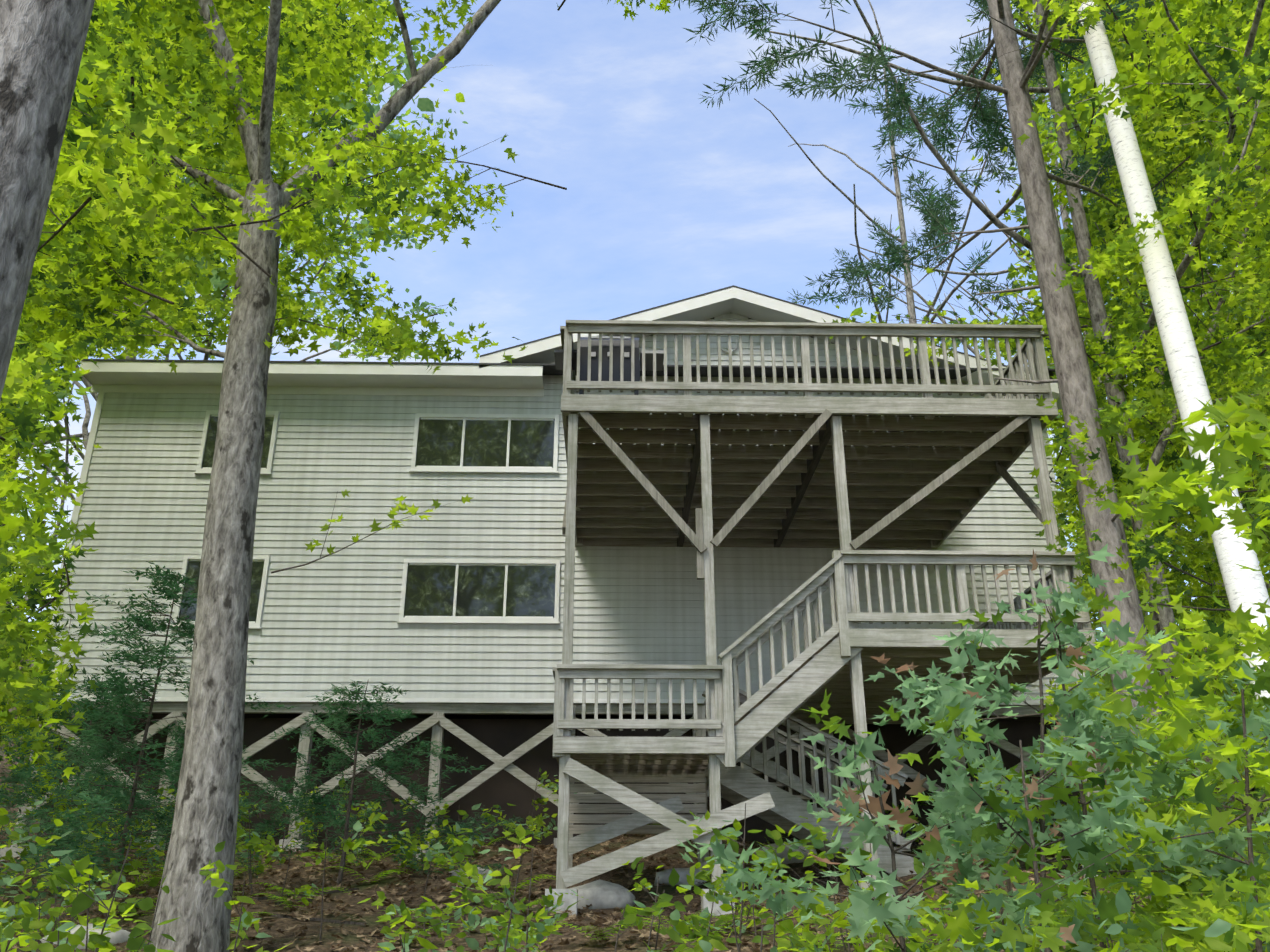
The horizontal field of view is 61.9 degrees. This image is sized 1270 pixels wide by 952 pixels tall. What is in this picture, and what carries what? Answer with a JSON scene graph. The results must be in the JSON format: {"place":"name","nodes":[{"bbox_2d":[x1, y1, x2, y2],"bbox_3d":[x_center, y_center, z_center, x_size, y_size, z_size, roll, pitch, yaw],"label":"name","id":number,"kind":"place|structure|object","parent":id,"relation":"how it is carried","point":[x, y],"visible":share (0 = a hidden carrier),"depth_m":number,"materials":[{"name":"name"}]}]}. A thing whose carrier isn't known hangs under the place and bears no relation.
{"place":"outdoors","nodes":[
{"label":"outdoors","id":0,"kind":"place"},
{"bbox_2d":[0,340,99,807],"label":"foliage","id":1,"kind":"object","parent":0,"point":[67,770],"depth_m":8.37,"materials":[{"name":"green plant"}]},
{"bbox_2d":[0,323,100,819],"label":"canopy leaves","id":2,"kind":"object","parent":1,"relation":"attached to","point":[32,377],"visible":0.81,"depth_m":8.15,"materials":[{"name":"green plant"}]},
{"bbox_2d":[1,26,464,440],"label":"forest leaves","id":3,"kind":"object","parent":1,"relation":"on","point":[425,104],"visible":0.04,"depth_m":16.04,"materials":[{"name":"green plant"}]},
{"bbox_2d":[1,142,217,608],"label":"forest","id":4,"kind":"object","parent":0,"point":[65,481],"depth_m":33.51,"materials":[{"name":"green plant"}]},
{"bbox_2d":[9,102,305,622],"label":"forest leaves","id":5,"kind":"object","parent":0,"point":[51,467],"visible":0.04,"depth_m":35.81,"materials":[{"name":"green plant"}]},
{"bbox_2d":[3,25,311,514],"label":"forest","id":6,"kind":"object","parent":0,"point":[75,435],"depth_m":24.27,"materials":[{"name":"green plant"}]},
{"bbox_2d":[25,0,370,356],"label":"maple leaves","id":7,"kind":"object","parent":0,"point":[136,325],"visible":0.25,"depth_m":9.89,"materials":[{"name":"green plant"}]},
{"bbox_2d":[6,62,402,764],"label":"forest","id":8,"kind":"object","parent":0,"point":[88,410],"depth_m":20.27,"materials":[{"name":"green plant"}]},
{"bbox_2d":[24,0,482,499],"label":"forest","id":9,"kind":"object","parent":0,"point":[82,455],"depth_m":29.55,"materials":[{"name":"green plant"}]},
{"bbox_2d":[64,35,467,361],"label":"forest leaves","id":10,"kind":"object","parent":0,"point":[417,308],"visible":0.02,"depth_m":41.41,"materials":[{"name":"green plant"}]},
{"bbox_2d":[93,119,456,360],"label":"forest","id":11,"kind":"object","parent":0,"point":[365,259],"depth_m":40.65,"materials":[{"name":"green plant"}]},
{"bbox_2d":[271,490,473,572],"bbox_3d":[-2.169,0.441,8.741,1.603,0.738,0.580,0,-23,-1],"label":"maple twig","id":12,"kind":"object","parent":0,"point":[413,510],"depth_m":8.79,"materials":[{"name":"green plant"}]},
{"bbox_2d":[270,0,637,238],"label":"branch","id":13,"kind":"object","parent":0,"point":[296,106],"depth_m":10.84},
{"bbox_2d":[231,0,672,250],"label":"canopy leaves","id":14,"kind":"object","parent":13,"relation":"attached to","point":[374,166],"visible":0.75,"depth_m":10.86,"materials":[{"name":"green plant"}]},
{"bbox_2d":[0,647,1269,951],"bbox_3d":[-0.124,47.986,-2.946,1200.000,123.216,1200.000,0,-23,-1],"label":"ground","id":15,"kind":"structure","parent":0,"point":[368,891],"depth_m":10.38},
{"bbox_2d":[0,0,94,400],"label":"tree","id":16,"kind":"object","parent":15,"relation":"on","point":[42,43],"visible":1,"depth_m":4.76,"materials":[{"name":"grey plant"}]},
{"bbox_2d":[0,677,168,872],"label":"hemlock sapling","id":17,"kind":"object","parent":15,"relation":"on","point":[22,800],"depth_m":12.48,"materials":[{"name":"green plant"}]},
{"bbox_2d":[0,671,247,871],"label":"hemlock sapling leaves","id":18,"kind":"object","parent":17,"relation":"attached to","point":[59,727],"visible":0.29,"depth_m":12.44,"materials":[{"name":"green plant"}]},
{"bbox_2d":[40,923,134,949],"bbox_3d":[-4.510,3.858,8.741,0.677,0.301,0.480,-4,-23,10],"label":"rock","id":19,"kind":"object","parent":15,"relation":"on","point":[121,936],"visible":0.12,"depth_m":8.63,"materials":[{"name":"stone"}]},
{"bbox_2d":[54,4,263,394],"bbox_3d":[-9.036,-9.371,15.009,8.872,17.324,15.266,20,-30,-40],"label":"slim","id":20,"kind":"object","parent":15,"relation":"on","point":[108,13],"visible":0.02,"depth_m":17.07,"materials":[{"name":"green plant"}]},
{"bbox_2d":[25,0,326,392],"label":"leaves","id":21,"kind":"object","parent":20,"relation":"attached to","point":[124,355],"visible":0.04,"depth_m":16.78,"materials":[{"name":"green plant"}]},
{"bbox_2d":[0,2,362,749],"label":"tree leaves","id":22,"kind":"object","parent":20,"relation":"on","point":[22,626],"visible":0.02,"depth_m":13.42,"materials":[{"name":"green plant"}]},
{"bbox_2d":[9,0,527,443],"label":"canopy leaves","id":23,"kind":"object","parent":20,"relation":"on","point":[110,62],"visible":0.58,"depth_m":9.80,"materials":[{"name":"green plant"}]},
{"bbox_2d":[0,566,342,914],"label":"hemlock sapling","id":24,"kind":"object","parent":15,"relation":"on","point":[115,739],"depth_m":10.57,"materials":[{"name":"green plant"}]},
{"bbox_2d":[0,561,361,905],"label":"hemlock sapling leaves","id":25,"kind":"object","parent":24,"relation":"attached to","point":[83,793],"visible":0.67,"depth_m":10.54,"materials":[{"name":"green plant"}]},
{"bbox_2d":[2,6,346,752],"bbox_3d":[-10.432,-7.144,18.007,11.303,26.608,17.459,0,-23,-1],"label":"tree","id":26,"kind":"object","parent":15,"relation":"on","point":[74,218],"depth_m":16.55,"materials":[{"name":"green plant"}]},
{"bbox_2d":[64,23,289,201],"bbox_3d":[-12.253,-7.493,10.480,16.242,26.491,15.989,21,-30,-40],"label":"tree","id":27,"kind":"object","parent":15,"relation":"on","point":[160,178],"depth_m":8.17,"materials":[{"name":"green plant"}]},
{"bbox_2d":[56,4,330,250],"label":"tree leaves","id":28,"kind":"object","parent":27,"relation":"attached to","point":[98,146],"visible":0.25,"depth_m":8.20,"materials":[{"name":"green plant"}]},
{"bbox_2d":[0,74,362,576],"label":"forest leaves","id":29,"kind":"object","parent":15,"relation":"on","point":[61,394],"depth_m":19.15,"materials":[{"name":"green plant"}]},
{"bbox_2d":[90,0,356,123],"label":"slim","id":30,"kind":"object","parent":15,"relation":"on","point":[134,17],"depth_m":11.31,"materials":[{"name":"green plant"}]},
{"bbox_2d":[83,0,406,133],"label":"leaves","id":31,"kind":"object","parent":30,"relation":"attached to","point":[178,14],"visible":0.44,"depth_m":11.77,"materials":[{"name":"green plant"}]},
{"bbox_2d":[20,0,449,492],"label":"forest leaves","id":32,"kind":"object","parent":15,"relation":"on","point":[336,345],"visible":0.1,"depth_m":29.79,"materials":[{"name":"green plant"}]},
{"bbox_2d":[38,0,500,951],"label":"tree","id":33,"kind":"object","parent":15,"relation":"on","point":[205,818],"depth_m":8.63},
{"bbox_2d":[240,681,533,885],"bbox_3d":[-2.960,3.523,11.945,3.563,2.304,3.177,0,-23,-1],"label":"hemlock sapling","id":34,"kind":"object","parent":15,"relation":"on","point":[369,732],"depth_m":11.63,"materials":[{"name":"green plant"}]},
{"bbox_2d":[239,679,540,877],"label":"hemlock sapling leaves","id":35,"kind":"object","parent":34,"relation":"attached to","point":[391,762],"visible":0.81,"depth_m":11.68,"materials":[{"name":"green plant"}]},
{"bbox_2d":[448,867,494,879],"bbox_3d":[-1.876,4.605,12.167,0.537,0.239,0.427,0,-23,-1],"label":"rock","id":36,"kind":"object","parent":15,"relation":"on","point":[479,872],"visible":0.17,"depth_m":12.06,"materials":[{"name":"stone"}]},
{"bbox_2d":[0,701,1083,860],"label":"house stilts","id":37,"kind":"object","parent":15,"relation":"on","point":[513,755],"visible":0.19,"depth_m":15.54,"materials":[{"name":"grey wood"}]},
{"bbox_2d":[42,285,1088,720],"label":"house","id":38,"kind":"structure","parent":15,"relation":"on","point":[454,601],"depth_m":16.46,"materials":[{"name":"white wood"}]},
{"bbox_2d":[721,339,736,352],"bbox_3d":[1.576,-2.187,17.843,0.303,0.251,0.035,0,-23,-1],"label":"gable ornament","id":39,"kind":"object","parent":38,"relation":"attached to","point":[723,350],"visible":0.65,"depth_m":17.80,"materials":[{"name":"grey wood"}]},
{"bbox_2d":[7,861,1134,943],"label":"sticks and stones","id":40,"kind":"object","parent":15,"relation":"on","point":[319,919],"visible":0.12,"depth_m":9.78,"materials":[{"name":"brown wood"}]},
{"bbox_2d":[568,879,635,908],"bbox_3d":[-0.427,4.364,10.924,0.870,0.372,0.647,0,-23,-1],"label":"rock","id":41,"kind":"object","parent":15,"relation":"on","point":[600,894],"visible":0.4,"depth_m":10.67,"materials":[{"name":"stone"}]},
{"bbox_2d":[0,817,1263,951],"bbox_3d":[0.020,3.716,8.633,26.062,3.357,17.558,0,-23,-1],"label":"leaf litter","id":42,"kind":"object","parent":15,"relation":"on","point":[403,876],"visible":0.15,"depth_m":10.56,"materials":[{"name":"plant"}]},
{"bbox_2d":[0,742,1268,951],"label":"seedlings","id":43,"kind":"object","parent":15,"relation":"on","point":[424,928],"depth_m":7.28,"materials":[{"name":"green plant"}]},
{"bbox_2d":[0,763,1269,951],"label":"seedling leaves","id":44,"kind":"object","parent":43,"relation":"attached to","point":[81,902],"visible":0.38,"depth_m":7.21,"materials":[{"name":"green plant"}]},
{"bbox_2d":[4,824,1269,951],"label":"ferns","id":45,"kind":"object","parent":15,"relation":"on","point":[437,865],"visible":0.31,"depth_m":9.76,"materials":[{"name":"green plant"}]},
{"bbox_2d":[654,868,706,885],"bbox_3d":[0.492,4.403,11.565,0.584,0.232,0.473,0,-23,-1],"label":"rock","id":46,"kind":"object","parent":15,"relation":"on","point":[663,875],"visible":0.58,"depth_m":11.42,"materials":[{"name":"stone"}]},
{"bbox_2d":[751,843,817,864],"bbox_3d":[1.822,4.639,12.904,0.790,0.320,0.578,9,-24,-22],"label":"rock","id":47,"kind":"object","parent":15,"relation":"on","point":[783,854],"visible":0.25,"depth_m":12.70,"materials":[{"name":"stone"}]},
{"bbox_2d":[545,320,1107,915],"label":"deck","id":48,"kind":"structure","parent":15,"relation":"on","point":[867,478],"depth_m":12.08,"materials":[{"name":"grey wood"}]},
{"bbox_2d":[554,336,663,413],"bbox_3d":[-0.314,-1.202,12.789,1.320,1.040,0.562,0,-23,-1],"label":"barbecue","id":49,"kind":"object","parent":48,"relation":"on","point":[559,357],"visible":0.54,"depth_m":12.67,"materials":[{"name":"black"}]},
{"bbox_2d":[692,0,1219,908],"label":"pine","id":50,"kind":"object","parent":15,"relation":"on","point":[1074,382],"depth_m":11.84,"materials":[{"name":"brown plant"}]},
{"bbox_2d":[607,0,1251,320],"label":"pine needles","id":51,"kind":"object","parent":50,"relation":"attached to","point":[989,123],"visible":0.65,"depth_m":14.74,"materials":[{"name":"green plant"}]},
{"bbox_2d":[865,1,1269,798],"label":"canopy","id":52,"kind":"object","parent":50,"relation":"hanging from","point":[1133,286],"depth_m":12.24,"materials":[{"name":"green plant"}]},
{"bbox_2d":[823,0,1269,821],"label":"tree leaves","id":53,"kind":"object","parent":52,"relation":"attached to","point":[1205,190],"visible":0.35,"depth_m":11.84,"materials":[{"name":"green plant"}]},
{"bbox_2d":[962,0,1269,385],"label":"tree leaves","id":54,"kind":"object","parent":52,"relation":"attached to","point":[1119,26],"visible":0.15,"depth_m":11.05,"materials":[{"name":"green plant"}]},
{"bbox_2d":[754,0,1168,542],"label":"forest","id":55,"kind":"object","parent":15,"relation":"on","point":[909,294],"depth_m":32.07,"materials":[{"name":"plant"}]},
{"bbox_2d":[895,53,1254,539],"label":"forest leaves","id":56,"kind":"object","parent":55,"relation":"attached to","point":[1018,207],"visible":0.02,"depth_m":28.45,"materials":[{"name":"green plant"}]},
{"bbox_2d":[707,568,1269,951],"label":"maple sapling","id":57,"kind":"object","parent":15,"relation":"on","point":[868,746],"depth_m":5.19,"materials":[{"name":"green plant"}]},
{"bbox_2d":[677,543,1269,951],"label":"maple sapling leaves","id":58,"kind":"object","parent":57,"relation":"attached to","point":[864,910],"visible":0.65,"depth_m":5.20,"materials":[{"name":"green plant"}]},
{"bbox_2d":[745,0,1269,876],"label":"tree","id":59,"kind":"object","parent":15,"relation":"on","point":[1097,312],"depth_m":12.76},
{"bbox_2d":[922,0,1269,782],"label":"leaves","id":60,"kind":"object","parent":59,"relation":"attached to","point":[1120,286],"depth_m":17.85,"materials":[{"name":"green plant"}]},
{"bbox_2d":[862,4,1216,367],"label":"branches","id":61,"kind":"object","parent":15,"relation":"on","point":[985,307],"depth_m":36.30,"materials":[{"name":"brown wood"}]},
{"bbox_2d":[879,9,1241,529],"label":"forest leaves","id":62,"kind":"object","parent":61,"relation":"attached to","point":[982,354],"depth_m":37.66,"materials":[{"name":"green plant"}]},
{"bbox_2d":[850,0,1256,738],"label":"branches","id":63,"kind":"object","parent":15,"relation":"on","point":[1064,215],"depth_m":28.23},
{"bbox_2d":[999,0,1265,632],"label":"forest leaves","id":64,"kind":"object","parent":63,"relation":"attached to","point":[1070,106],"depth_m":24.04,"materials":[{"name":"green plant"}]},
{"bbox_2d":[989,0,1269,515],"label":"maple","id":65,"kind":"object","parent":15,"relation":"on","point":[1235,7],"depth_m":13.35,"materials":[{"name":"green plant"}]},
{"bbox_2d":[971,0,1269,519],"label":"maple leaves","id":66,"kind":"object","parent":65,"relation":"attached to","point":[1174,132],"visible":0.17,"depth_m":12.82,"materials":[{"name":"green plant"}]},
{"bbox_2d":[1014,90,1269,651],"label":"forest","id":67,"kind":"object","parent":15,"relation":"on","point":[1260,554],"depth_m":17.76,"materials":[{"name":"green plant"}]},
{"bbox_2d":[941,70,1269,671],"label":"forest leaves","id":68,"kind":"object","parent":67,"relation":"attached to","point":[1049,451],"visible":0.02,"depth_m":20.71,"materials":[{"name":"green plant"}]},
{"bbox_2d":[1034,0,1268,282],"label":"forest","id":69,"kind":"object","parent":15,"relation":"on","point":[1139,279],"depth_m":15.34,"materials":[{"name":"green plant"}]},
{"bbox_2d":[1041,0,1269,323],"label":"forest leaves","id":70,"kind":"object","parent":69,"relation":"attached to","point":[1065,97],"visible":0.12,"depth_m":15.43,"materials":[{"name":"green plant"}]},
{"bbox_2d":[1075,1,1269,752],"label":"birch","id":71,"kind":"object","parent":15,"relation":"on","point":[1190,386],"visible":0.71,"depth_m":10.44,"materials":[{"name":"white plant"}]},
{"bbox_2d":[829,458,1269,951],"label":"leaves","id":72,"kind":"object","parent":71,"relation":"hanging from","point":[1203,503],"depth_m":4.90,"materials":[{"name":"green plant"}]},
{"bbox_2d":[824,392,1269,951],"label":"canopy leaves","id":73,"kind":"object","parent":72,"relation":"attached to","point":[1225,455],"visible":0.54,"depth_m":4.87,"materials":[{"name":"green plant"}]},
{"bbox_2d":[4,0,1268,651],"label":"sky","id":74,"kind":"structure","parent":0,"point":[669,197],"materials":[{"name":"blue"}]},
{"bbox_2d":[851,0,1268,816],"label":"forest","id":75,"kind":"object","parent":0,"point":[1074,122],"depth_m":19.52,"materials":[{"name":"green plant"}]},
{"bbox_2d":[870,1,1268,662],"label":"forest leaves","id":76,"kind":"object","parent":75,"relation":"attached to","point":[1192,307],"visible":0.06,"depth_m":16.66,"materials":[{"name":"green plant"}]},
{"bbox_2d":[915,0,1269,583],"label":"leaves","id":77,"kind":"object","parent":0,"point":[986,64],"depth_m":19.79,"materials":[{"name":"green plant"}]},
{"bbox_2d":[967,0,1269,386],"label":"maple leaves","id":78,"kind":"object","parent":77,"relation":"attached to","point":[1166,52],"visible":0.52,"depth_m":9.46,"materials":[{"name":"green plant"}]},
{"bbox_2d":[969,0,1269,370],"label":"leaves","id":79,"kind":"object","parent":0,"point":[1186,11],"depth_m":11.19,"materials":[{"name":"green plant"}]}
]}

